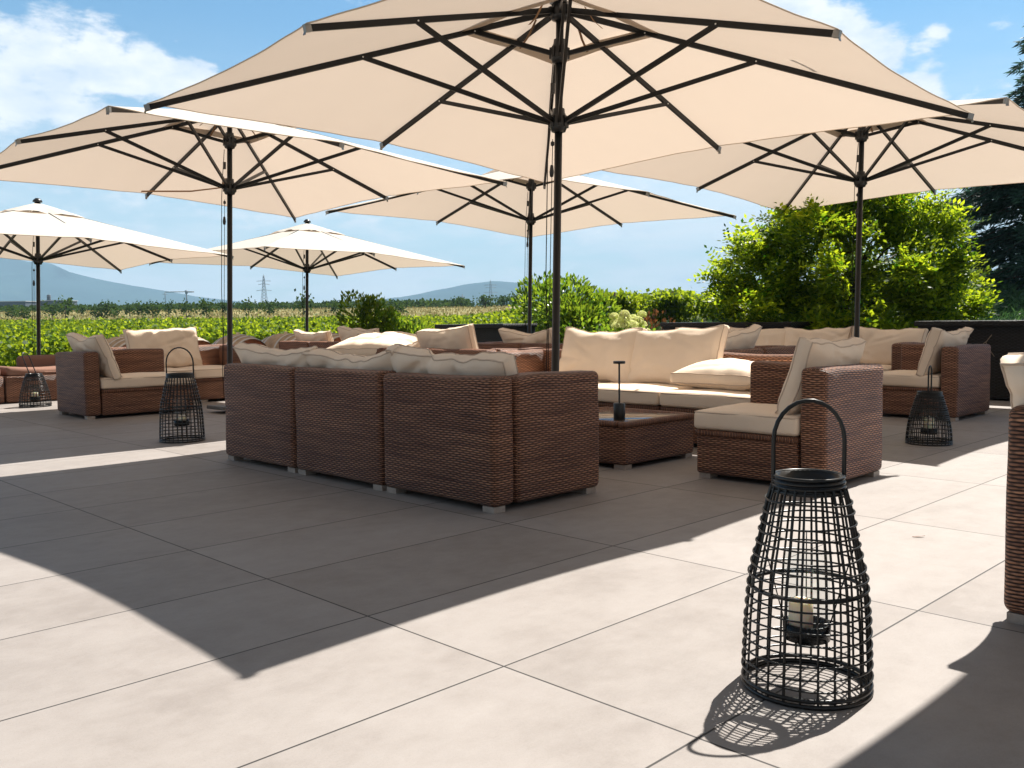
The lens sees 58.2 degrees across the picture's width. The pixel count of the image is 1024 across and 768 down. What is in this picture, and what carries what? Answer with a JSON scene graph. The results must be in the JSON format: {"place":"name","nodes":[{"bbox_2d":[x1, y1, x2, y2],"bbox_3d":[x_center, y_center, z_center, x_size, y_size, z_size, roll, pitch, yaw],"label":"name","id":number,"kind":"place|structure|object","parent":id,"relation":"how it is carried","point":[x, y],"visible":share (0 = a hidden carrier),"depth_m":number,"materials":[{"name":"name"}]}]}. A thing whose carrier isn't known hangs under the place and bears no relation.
{"place":"outdoors","nodes":[
{"label":"outdoors","id":0,"kind":"place"},
{"bbox_2d":[0,258,243,305],"bbox_3d":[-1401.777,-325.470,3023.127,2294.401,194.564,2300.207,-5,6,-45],"label":"mountain","id":1,"kind":"structure","parent":0,"point":[17,277],"depth_m":2829.45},
{"bbox_2d":[386,281,604,305],"bbox_3d":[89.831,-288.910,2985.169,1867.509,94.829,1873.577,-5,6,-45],"label":"hill","id":2,"kind":"structure","parent":0,"point":[473,290],"depth_m":2778.50,"materials":[{"name":"blue"}]},
{"bbox_2d":[0,305,1021,325],"bbox_3d":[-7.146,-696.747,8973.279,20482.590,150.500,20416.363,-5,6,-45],"label":"terrain","id":3,"kind":"structure","parent":0,"point":[317,312],"depth_m":114.05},
{"bbox_2d":[1,304,20,318],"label":"young tree","id":4,"kind":"object","parent":3,"relation":"on","point":[10,315],"visible":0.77,"depth_m":98.23,"materials":[{"name":"green plant"}]},
{"bbox_2d":[0,301,35,306],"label":"shed","id":5,"kind":"structure","parent":3,"relation":"on","point":[25,303],"depth_m":324.19,"materials":[{"name":"grey"}]},
{"bbox_2d":[10,305,35,318],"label":"young tree","id":6,"kind":"object","parent":3,"relation":"on","point":[24,312],"visible":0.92,"depth_m":88.23,"materials":[{"name":"green plant"}]},
{"bbox_2d":[41,300,69,319],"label":"young tree","id":7,"kind":"object","parent":3,"relation":"on","point":[53,308],"visible":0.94,"depth_m":96.01,"materials":[{"name":"green plant"}]},
{"bbox_2d":[40,300,76,306],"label":"shed","id":8,"kind":"structure","parent":3,"relation":"on","point":[48,301],"depth_m":334.13,"materials":[{"name":"grey"}]},
{"bbox_2d":[54,295,83,318],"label":"young tree","id":9,"kind":"object","parent":3,"relation":"on","point":[65,304],"visible":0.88,"depth_m":100.12,"materials":[{"name":"green plant"}]},
{"bbox_2d":[74,304,89,316],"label":"young tree","id":10,"kind":"object","parent":3,"relation":"on","point":[81,311],"visible":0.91,"depth_m":107.11,"materials":[{"name":"green plant"}]},
{"bbox_2d":[89,306,105,317],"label":"young tree","id":11,"kind":"object","parent":3,"relation":"on","point":[95,312],"visible":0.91,"depth_m":90.45,"materials":[{"name":"green plant"}]},
{"bbox_2d":[96,299,119,317],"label":"young tree","id":12,"kind":"object","parent":3,"relation":"on","point":[109,307],"visible":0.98,"depth_m":91.16,"materials":[{"name":"green plant"}]},
{"bbox_2d":[109,307,122,317],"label":"young tree","id":13,"kind":"object","parent":3,"relation":"on","point":[116,312],"visible":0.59,"depth_m":98.55,"materials":[{"name":"green plant"}]},
{"bbox_2d":[120,302,136,316],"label":"young tree","id":14,"kind":"object","parent":3,"relation":"on","point":[128,308],"visible":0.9,"depth_m":101.10,"materials":[{"name":"green plant"}]},
{"bbox_2d":[131,301,148,317],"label":"young tree","id":15,"kind":"object","parent":3,"relation":"on","point":[139,308],"visible":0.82,"depth_m":96.68,"materials":[{"name":"green plant"}]},
{"bbox_2d":[140,300,161,317],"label":"young tree","id":16,"kind":"object","parent":3,"relation":"on","point":[150,307],"visible":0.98,"depth_m":92.42,"materials":[{"name":"green plant"}]},
{"bbox_2d":[161,299,175,316],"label":"young tree","id":17,"kind":"object","parent":3,"relation":"on","point":[169,305],"visible":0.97,"depth_m":102.18,"materials":[{"name":"green plant"}]},
{"bbox_2d":[165,290,193,300],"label":"crane","id":18,"kind":"object","parent":3,"relation":"on","point":[186,292],"visible":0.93,"depth_m":596.99,"materials":[{"name":"grey metal"}]},
{"bbox_2d":[170,298,198,316],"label":"young tree","id":19,"kind":"object","parent":3,"relation":"on","point":[185,307],"visible":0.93,"depth_m":95.97,"materials":[{"name":"green plant"}]},
{"bbox_2d":[192,297,217,317],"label":"young tree","id":20,"kind":"object","parent":3,"relation":"on","point":[203,304],"visible":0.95,"depth_m":88.41,"materials":[{"name":"green plant"}]},
{"bbox_2d":[216,300,226,313],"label":"young tree","id":21,"kind":"object","parent":3,"relation":"on","point":[224,305],"visible":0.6,"depth_m":104.98,"materials":[{"name":"green plant"}]},
{"bbox_2d":[0,298,471,311],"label":"orchard","id":22,"kind":"object","parent":3,"relation":"on","point":[422,302],"visible":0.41,"depth_m":151.12,"materials":[{"name":"green plant"}]},
{"bbox_2d":[238,296,257,315],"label":"young tree","id":23,"kind":"object","parent":3,"relation":"on","point":[248,305],"visible":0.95,"depth_m":99.13,"materials":[{"name":"green plant"}]},
{"bbox_2d":[256,274,271,301],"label":"pylon","id":24,"kind":"object","parent":3,"relation":"on","point":[264,290],"visible":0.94,"depth_m":616.91,"materials":[{"name":"grey metal"}]},
{"bbox_2d":[258,298,278,316],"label":"young tree","id":25,"kind":"object","parent":3,"relation":"on","point":[270,308],"visible":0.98,"depth_m":96.97,"materials":[{"name":"green plant"}]},
{"bbox_2d":[16,301,520,307],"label":"field hedge","id":26,"kind":"object","parent":3,"relation":"on","point":[473,303],"visible":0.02,"depth_m":223.93,"materials":[{"name":"green plant"}]},
{"bbox_2d":[0,298,561,365],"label":"vineyard","id":27,"kind":"object","parent":3,"relation":"on","point":[16,340],"visible":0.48,"depth_m":24.86,"materials":[{"name":"green plant"}]},
{"bbox_2d":[293,288,313,314],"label":"young tree","id":28,"kind":"object","parent":3,"relation":"on","point":[298,306],"visible":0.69,"depth_m":100.52,"materials":[{"name":"green plant"}]},
{"bbox_2d":[324,298,345,315],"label":"young tree","id":29,"kind":"object","parent":3,"relation":"on","point":[334,304],"visible":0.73,"depth_m":95.31,"materials":[{"name":"green plant"}]},
{"bbox_2d":[336,289,405,333],"bbox_3d":[-2.519,-0.669,16.625,1.322,2.085,1.062,-2,4,-13],"label":"shrub","id":30,"kind":"object","parent":3,"relation":"on","point":[390,317],"visible":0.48,"depth_m":16.35,"materials":[{"name":"green plant"}]},
{"bbox_2d":[393,300,409,315],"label":"young tree","id":31,"kind":"object","parent":3,"relation":"on","point":[401,308],"visible":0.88,"depth_m":90.06,"materials":[{"name":"green plant"}]},
{"bbox_2d":[395,317,429,333],"bbox_3d":[-1.789,-0.413,16.447,1.072,1.577,1.096,-5,6,-45],"label":"shrub","id":32,"kind":"object","parent":3,"relation":"on","point":[409,328],"visible":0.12,"depth_m":16.34,"materials":[{"name":"green plant"}]},
{"bbox_2d":[445,296,477,307],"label":"distant tree","id":33,"kind":"object","parent":3,"relation":"on","point":[462,301],"visible":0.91,"depth_m":148.91,"materials":[{"name":"green plant"}]},
{"bbox_2d":[473,293,495,306],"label":"distant tree","id":34,"kind":"object","parent":3,"relation":"on","point":[484,301],"visible":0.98,"depth_m":139.22,"materials":[{"name":"green plant"}]},
{"bbox_2d":[492,293,517,306],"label":"distant tree","id":35,"kind":"object","parent":3,"relation":"on","point":[504,300],"visible":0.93,"depth_m":143.93,"materials":[{"name":"green plant"}]},
{"bbox_2d":[507,291,523,303],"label":"distant tree","id":36,"kind":"object","parent":3,"relation":"on","point":[514,295],"visible":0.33,"depth_m":149.04,"materials":[{"name":"green plant"}]},
{"bbox_2d":[586,287,658,327],"bbox_3d":[3.991,-2.820,35.355,2.734,1.560,24.504,0,4,7],"label":"vine row","id":37,"kind":"object","parent":3,"relation":"on","point":[631,305],"visible":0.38,"depth_m":23.47,"materials":[{"name":"green plant"}]},
{"bbox_2d":[642,309,675,329],"bbox_3d":[2.467,-0.803,15.562,1.158,0.963,0.930,-1,4,0],"label":"shrub","id":38,"kind":"object","parent":3,"relation":"on","point":[650,319],"visible":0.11,"depth_m":15.52,"materials":[{"name":"brown plant"}]},
{"bbox_2d":[628,287,713,322],"bbox_3d":[6.122,-2.934,35.384,2.814,1.443,24.762,0,4,10],"label":"vine row","id":39,"kind":"object","parent":3,"relation":"on","point":[677,304],"visible":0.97,"depth_m":23.49,"materials":[{"name":"green plant"}]},
{"bbox_2d":[691,289,734,321],"bbox_3d":[8.358,-2.936,35.363,2.566,1.402,25.178,0,4,13],"label":"vine row","id":40,"kind":"object","parent":3,"relation":"on","point":[708,310],"visible":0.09,"depth_m":23.50,"materials":[{"name":"green plant"}]},
{"bbox_2d":[687,187,1003,329],"bbox_3d":[4.739,-1.522,13.189,4.847,3.899,4.210,-5,6,-45],"label":"leafy tree","id":41,"kind":"object","parent":3,"relation":"on","point":[927,284],"visible":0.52,"depth_m":12.17,"materials":[{"name":"green plant"}]},
{"bbox_2d":[941,26,1023,295],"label":"cedar tree","id":42,"kind":"object","parent":3,"relation":"on","point":[1006,203],"visible":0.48,"depth_m":20.94,"materials":[{"name":"green plant"}]},
{"bbox_2d":[968,265,997,283],"bbox_3d":[17.155,-3.481,35.292,2.326,1.470,27.461,1,4,26],"label":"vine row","id":43,"kind":"object","parent":3,"relation":"on","point":[987,272],"depth_m":23.43,"materials":[{"name":"green plant"}]},
{"bbox_2d":[979,279,1023,319],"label":"juniper cover","id":44,"kind":"object","parent":3,"relation":"on","point":[1011,303],"visible":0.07,"depth_m":17.89,"materials":[{"name":"plant"}]},
{"bbox_2d":[0,398,1023,767],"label":"terrace","id":45,"kind":"structure","parent":0,"point":[206,602],"depth_m":2.83,"materials":[{"name":"tile"}]},
{"bbox_2d":[0,354,56,402],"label":"lounge sofa","id":46,"kind":"object","parent":45,"relation":"on","point":[11,379],"visible":0.4,"depth_m":10.84,"materials":[{"name":"brown wicker"}]},
{"bbox_2d":[19,352,51,407],"bbox_3d":[-5.323,-0.051,10.244,0.331,0.604,0.331,-5,6,-45],"label":"lantern","id":47,"kind":"object","parent":45,"relation":"on","point":[26,381],"visible":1,"depth_m":10.19,"materials":[{"name":"metal"}]},
{"bbox_2d":[106,334,125,346],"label":"pillow","id":48,"kind":"object","parent":45,"relation":"on","point":[116,341],"visible":0.16,"depth_m":12.27,"materials":[{"name":"beige fabric"}]},
{"bbox_2d":[0,198,233,354],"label":"patio umbrella","id":49,"kind":"object","parent":45,"relation":"on","point":[37,233],"visible":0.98,"depth_m":13.19,"materials":[{"name":"beige fabric"}]},
{"bbox_2d":[55,348,194,419],"bbox_3d":[-3.951,-0.028,9.416,1.103,0.646,0.854,-4,5,-44],"label":"armchair","id":50,"kind":"object","parent":45,"relation":"on","point":[86,390],"visible":0.87,"depth_m":9.07,"materials":[{"name":"brown wicker"}]},
{"bbox_2d":[66,332,121,379],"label":"pillow","id":51,"kind":"object","parent":50,"relation":"on","point":[108,364],"visible":0.67,"depth_m":8.90,"materials":[{"name":"fabric"}]},
{"bbox_2d":[110,344,240,402],"bbox_3d":[-3.855,-0.126,10.797,1.463,0.647,0.854,-5,6,-45],"label":"sofa","id":52,"kind":"object","parent":45,"relation":"on","point":[209,378],"visible":0.28,"depth_m":10.68,"materials":[{"name":"brown wicker"}]},
{"bbox_2d":[123,327,202,367],"bbox_3d":[-4.089,-0.414,10.796,0.878,0.492,0.214,-7,-5,-45],"label":"pillow","id":53,"kind":"object","parent":52,"relation":"on","point":[167,340],"visible":0.69,"depth_m":10.78,"materials":[{"name":"fabric"}]},
{"bbox_2d":[159,347,205,442],"bbox_3d":[-2.562,0.077,7.110,0.343,0.726,0.343,-5,6,-45],"label":"lantern","id":54,"kind":"object","parent":45,"relation":"on","point":[186,422],"visible":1,"depth_m":7.05,"materials":[{"name":"metal"}]},
{"bbox_2d":[178,415,185,420],"bbox_3d":[-2.559,0.275,7.124,0.067,0.075,0.067,-5,6,-45],"label":"candle","id":55,"kind":"object","parent":54,"relation":"in","point":[180,419],"visible":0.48,"depth_m":7.09,"materials":[{"name":"beige wax"}]},
{"bbox_2d":[198,337,212,344],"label":"pillow","id":56,"kind":"object","parent":45,"relation":"on","point":[201,341],"visible":0.06,"depth_m":12.95,"materials":[{"name":"beige"}]},
{"bbox_2d":[212,332,266,345],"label":"pillow","id":57,"kind":"object","parent":45,"relation":"on","point":[238,337],"visible":0.17,"depth_m":13.53,"materials":[{"name":"beige"}]},
{"bbox_2d":[0,105,506,409],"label":"patio umbrella","id":58,"kind":"object","parent":45,"relation":"on","point":[294,173],"visible":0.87,"depth_m":9.68,"materials":[{"name":"beige fabric"}]},
{"bbox_2d":[141,178,225,191],"bbox_3d":[-3.615,-2.199,10.135,0.917,0.171,0.118,-1,4,-11],"label":"tie strap","id":59,"kind":"object","parent":58,"relation":"hanging from","point":[184,190],"visible":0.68,"depth_m":10.13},
{"bbox_2d":[262,331,295,347],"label":"pillow","id":60,"kind":"object","parent":45,"relation":"on","point":[272,341],"visible":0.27,"depth_m":14.11,"materials":[{"name":"beige"}]},
{"bbox_2d":[149,219,464,331],"bbox_3d":[-3.652,-1.366,16.379,3.992,3.123,3.992,-2,3,-45],"label":"patio umbrella","id":61,"kind":"object","parent":45,"relation":"on","point":[307,247],"visible":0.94,"depth_m":16.36,"materials":[{"name":"beige fabric"}]},
{"bbox_2d":[279,340,339,349],"bbox_3d":[-2.266,-0.280,12.790,0.809,0.645,2.408,-5,6,-45],"label":"sofa","id":62,"kind":"object","parent":45,"relation":"on","point":[288,345],"visible":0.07,"depth_m":12.85,"materials":[{"name":"brown wicker"}]},
{"bbox_2d":[293,329,332,340],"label":"pillow","id":63,"kind":"object","parent":62,"relation":"on","point":[300,335],"visible":0.4,"depth_m":12.95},
{"bbox_2d":[337,326,378,341],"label":"pillow","id":64,"kind":"object","parent":62,"relation":"on","point":[345,332],"visible":0.3,"depth_m":12.33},
{"bbox_2d":[331,333,340,341],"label":"pillow","id":65,"kind":"object","parent":45,"relation":"on","point":[335,336],"visible":0.1,"depth_m":14.54,"materials":[{"name":"beige"}]},
{"bbox_2d":[224,363,598,513],"bbox_3d":[-0.720,0.211,5.464,0.802,0.650,2.608,-5,6,-45],"label":"sofa","id":66,"kind":"object","parent":45,"relation":"on","point":[494,444],"visible":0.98,"depth_m":4.71,"materials":[{"name":"brown wicker"}]},
{"bbox_2d":[233,342,317,366],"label":"pillow","id":67,"kind":"object","parent":66,"relation":"on","point":[252,353],"visible":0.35,"depth_m":5.91,"materials":[{"name":"fabric"}]},
{"bbox_2d":[301,345,401,369],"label":"pillow","id":68,"kind":"object","parent":66,"relation":"on","point":[322,358],"visible":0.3,"depth_m":5.32,"materials":[{"name":"fabric"}]},
{"bbox_2d":[385,344,518,375],"bbox_3d":[-0.273,0.015,4.814,0.918,0.446,0.230,5,32,44],"label":"pillow","id":69,"kind":"object","parent":66,"relation":"on","point":[408,359],"visible":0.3,"depth_m":4.68,"materials":[{"name":"fabric"}]},
{"bbox_2d":[328,346,543,354],"bbox_3d":[-0.848,-0.070,9.534,0.806,0.649,2.584,-5,6,-45],"label":"sofa","id":70,"kind":"object","parent":45,"relation":"on","point":[455,351],"visible":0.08,"depth_m":8.62,"materials":[{"name":"brown wicker"}]},
{"bbox_2d":[326,331,420,355],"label":"pillow","id":71,"kind":"object","parent":70,"relation":"on","point":[366,344],"visible":0.65,"depth_m":9.68,"materials":[{"name":"fabric"}]},
{"bbox_2d":[416,323,478,348],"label":"pillow","id":72,"kind":"object","parent":70,"relation":"on","point":[461,337],"visible":0.52,"depth_m":8.88,"materials":[{"name":"fabric"}]},
{"bbox_2d":[435,323,537,342],"bbox_3d":[-0.395,-0.551,14.801,1.550,0.830,0.780,-5,6,-45],"label":"planter box","id":73,"kind":"object","parent":45,"relation":"on","point":[484,333],"visible":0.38,"depth_m":14.36,"materials":[{"name":"black wicker"}]},
{"bbox_2d":[477,341,562,348],"bbox_3d":[0.368,-0.178,10.945,0.804,0.643,1.565,-5,6,-45],"label":"sofa","id":74,"kind":"object","parent":45,"relation":"on","point":[491,345],"visible":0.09,"depth_m":10.74,"materials":[{"name":"brown wicker"}]},
{"bbox_2d":[498,327,551,342],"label":"pillow","id":75,"kind":"object","parent":74,"relation":"on","point":[507,335],"visible":0.41,"depth_m":10.83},
{"bbox_2d":[325,170,736,333],"bbox_3d":[0.250,-1.565,12.598,3.992,3.123,3.992,-2,3,-45],"label":"patio umbrella","id":76,"kind":"object","parent":45,"relation":"on","point":[516,206],"visible":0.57,"depth_m":13.18,"materials":[{"name":"beige fabric"}]},
{"bbox_2d":[144,0,973,371],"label":"patio umbrella","id":77,"kind":"object","parent":45,"relation":"on","point":[556,92],"visible":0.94,"depth_m":6.45,"materials":[{"name":"beige fabric"}]},
{"bbox_2d":[509,271,622,342],"bbox_3d":[0.977,-1.103,16.201,1.856,1.824,2.003,2,5,31],"label":"shrub","id":78,"kind":"object","parent":45,"relation":"on","point":[578,311],"visible":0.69,"depth_m":15.90,"materials":[{"name":"green plant"}]},
{"bbox_2d":[591,310,659,332],"bbox_3d":[1.712,-0.598,14.114,1.015,1.074,0.894,-5,6,-45],"label":"hydrangea","id":79,"kind":"object","parent":45,"relation":"on","point":[619,322],"visible":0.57,"depth_m":13.95,"materials":[{"name":"green plant"}]},
{"bbox_2d":[486,349,793,443],"bbox_3d":[0.977,0.071,7.247,0.826,0.646,2.734,-5,6,-45],"label":"sofa","id":80,"kind":"object","parent":45,"relation":"on","point":[663,397],"visible":0.23,"depth_m":6.72,"materials":[{"name":"fabric"}]},
{"bbox_2d":[559,327,646,382],"bbox_3d":[0.733,-0.239,7.690,0.848,0.488,0.208,5,-10,45],"label":"pillow","id":81,"kind":"object","parent":80,"relation":"on","point":[599,352],"visible":0.72,"depth_m":7.58,"materials":[{"name":"fabric"}]},
{"bbox_2d":[628,324,729,385],"bbox_3d":[1.273,-0.206,7.158,0.848,0.493,0.202,1,-14,45],"label":"pillow","id":82,"kind":"object","parent":80,"relation":"on","point":[660,356],"visible":0.69,"depth_m":7.09,"materials":[{"name":"fabric"}]},
{"bbox_2d":[670,358,753,390],"bbox_3d":[1.636,-0.065,6.586,0.551,0.226,0.837,-9,8,-42],"label":"pillow","id":83,"kind":"object","parent":80,"relation":"on","point":[733,374],"visible":0.56,"depth_m":6.51,"materials":[{"name":"fabric"}]},
{"bbox_2d":[599,406,694,469],"bbox_3d":[0.671,0.338,6.012,0.760,0.290,0.760,-5,6,-45],"label":"coffee table","id":84,"kind":"object","parent":45,"relation":"on","point":[638,435],"visible":0.67,"depth_m":5.68,"materials":[{"name":"brown wicker"}]},
{"bbox_2d":[613,361,624,419],"bbox_3d":[0.660,0.039,5.658,0.074,0.361,0.074,-5,6,-45],"label":"table lamp","id":85,"kind":"object","parent":84,"relation":"on","point":[618,410],"visible":1,"depth_m":5.64,"materials":[{"name":"black plastic"}]},
{"bbox_2d":[646,316,728,330],"bbox_3d":[4.140,-0.873,17.694,5.120,0.979,7.302,0,4,6],"label":"juniper patch","id":86,"kind":"object","parent":45,"relation":"on","point":[668,321],"depth_m":20.00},
{"bbox_2d":[660,321,813,329],"bbox_3d":[3.025,-0.416,12.341,0.790,0.830,1.960,-5,6,-45],"label":"planter box","id":87,"kind":"object","parent":45,"relation":"on","point":[673,325],"visible":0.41,"depth_m":11.88,"materials":[{"name":"black metal"}]},
{"bbox_2d":[724,345,795,353],"bbox_3d":[1.904,-0.009,8.257,1.403,0.647,0.826,-5,6,-45],"label":"sofa","id":88,"kind":"object","parent":45,"relation":"on","point":[775,349],"visible":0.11,"depth_m":8.07,"materials":[{"name":"brown wicker"}]},
{"bbox_2d":[724,324,761,349],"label":"pillow","id":89,"kind":"object","parent":88,"relation":"on","point":[746,338],"visible":0.16,"depth_m":7.93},
{"bbox_2d":[694,361,882,480],"bbox_3d":[1.573,0.205,5.239,0.804,0.645,0.754,3,6,44],"label":"armchair","id":90,"kind":"object","parent":45,"relation":"on","point":[734,440],"visible":0.86,"depth_m":4.99,"materials":[{"name":"brown wicker"}]},
{"bbox_2d":[775,336,866,414],"bbox_3d":[1.714,-0.042,5.100,0.677,0.455,0.189,-2,23,-46],"label":"pillow","id":91,"kind":"object","parent":90,"relation":"on","point":[814,352],"visible":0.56,"depth_m":4.88,"materials":[{"name":"fabric"}]},
{"bbox_2d":[741,399,873,710],"bbox_3d":[0.722,0.389,2.245,0.313,0.708,0.313,-5,6,-45],"label":"lantern","id":92,"kind":"object","parent":45,"relation":"on","point":[811,484],"visible":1,"depth_m":2.19,"materials":[{"name":"metal"}]},
{"bbox_2d":[788,596,812,627],"bbox_3d":[0.707,0.567,2.252,0.058,0.100,0.058,-5,6,-45],"label":"candle","id":93,"kind":"object","parent":92,"relation":"in","point":[793,606],"visible":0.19,"depth_m":2.23,"materials":[{"name":"beige wax"}]},
{"bbox_2d":[602,97,1023,337],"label":"patio umbrella","id":94,"kind":"object","parent":45,"relation":"on","point":[859,165],"visible":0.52,"depth_m":10.05,"materials":[{"name":"beige fabric"}]},
{"bbox_2d":[880,342,924,371],"bbox_3d":[3.009,-0.172,10.439,0.827,0.648,3.202,-5,6,-45],"label":"sofa","id":95,"kind":"object","parent":45,"relation":"on","point":[895,357],"visible":0.03,"depth_m":9.10,"materials":[{"name":"brown wicker"}]},
{"bbox_2d":[729,327,785,345],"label":"pillow","id":96,"kind":"object","parent":95,"relation":"on","point":[773,336],"visible":0.23,"depth_m":10.61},
{"bbox_2d":[784,326,850,345],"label":"pillow","id":97,"kind":"object","parent":95,"relation":"on","point":[792,335],"visible":0.31,"depth_m":10.22,"materials":[{"name":"fabric"}]},
{"bbox_2d":[850,326,928,364],"bbox_3d":[3.946,-0.395,9.717,0.808,0.428,0.209,5,-10,45],"label":"pillow","id":98,"kind":"object","parent":95,"relation":"on","point":[878,346],"visible":0.59,"depth_m":9.65,"materials":[{"name":"fabric"}]},
{"bbox_2d":[905,365,952,445],"bbox_3d":[2.961,0.145,6.521,0.313,0.556,0.313,-5,6,-45],"label":"lantern","id":99,"kind":"object","parent":45,"relation":"on","point":[935,396],"visible":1,"depth_m":6.47,"materials":[{"name":"metal"}]},
{"bbox_2d":[924,416,933,428],"bbox_3d":[2.962,0.287,6.531,0.067,0.120,0.067,-5,6,-45],"label":"candle","id":100,"kind":"object","parent":99,"relation":"in","point":[930,424],"visible":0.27,"depth_m":6.50,"materials":[{"name":"beige wax"}]},
{"bbox_2d":[882,343,990,420],"bbox_3d":[3.819,-0.039,8.427,0.864,0.644,0.803,-5,6,-45],"label":"armchair","id":101,"kind":"object","parent":45,"relation":"on","point":[961,380],"visible":0.79,"depth_m":8.14,"materials":[{"name":"brown wicker"}]},
{"bbox_2d":[916,326,973,376],"bbox_3d":[3.901,-0.300,8.295,0.818,0.440,0.204,-5,23,-45],"label":"pillow","id":102,"kind":"object","parent":101,"relation":"on","point":[937,340],"visible":0.69,"depth_m":8.04,"materials":[{"name":"fabric"}]},
{"bbox_2d":[914,320,1023,398],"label":"planter box","id":103,"kind":"object","parent":45,"relation":"on","point":[1006,337],"visible":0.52,"depth_m":9.73,"materials":[{"name":"black wicker"}]},
{"bbox_2d":[1004,405,1023,624],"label":"sofa","id":104,"kind":"object","parent":45,"relation":"on","point":[1014,570],"visible":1,"depth_m":2.68,"materials":[{"name":"brown wicker"}]},
{"bbox_2d":[1000,353,1023,408],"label":"pillow","id":105,"kind":"object","parent":104,"relation":"on","point":[1012,366],"visible":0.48,"depth_m":2.70,"materials":[{"name":"fabric"}]},
{"bbox_2d":[0,0,1023,303],"label":"sky","id":106,"kind":"structure","parent":0,"point":[62,62],"materials":[{"name":"blue"}]}
]}

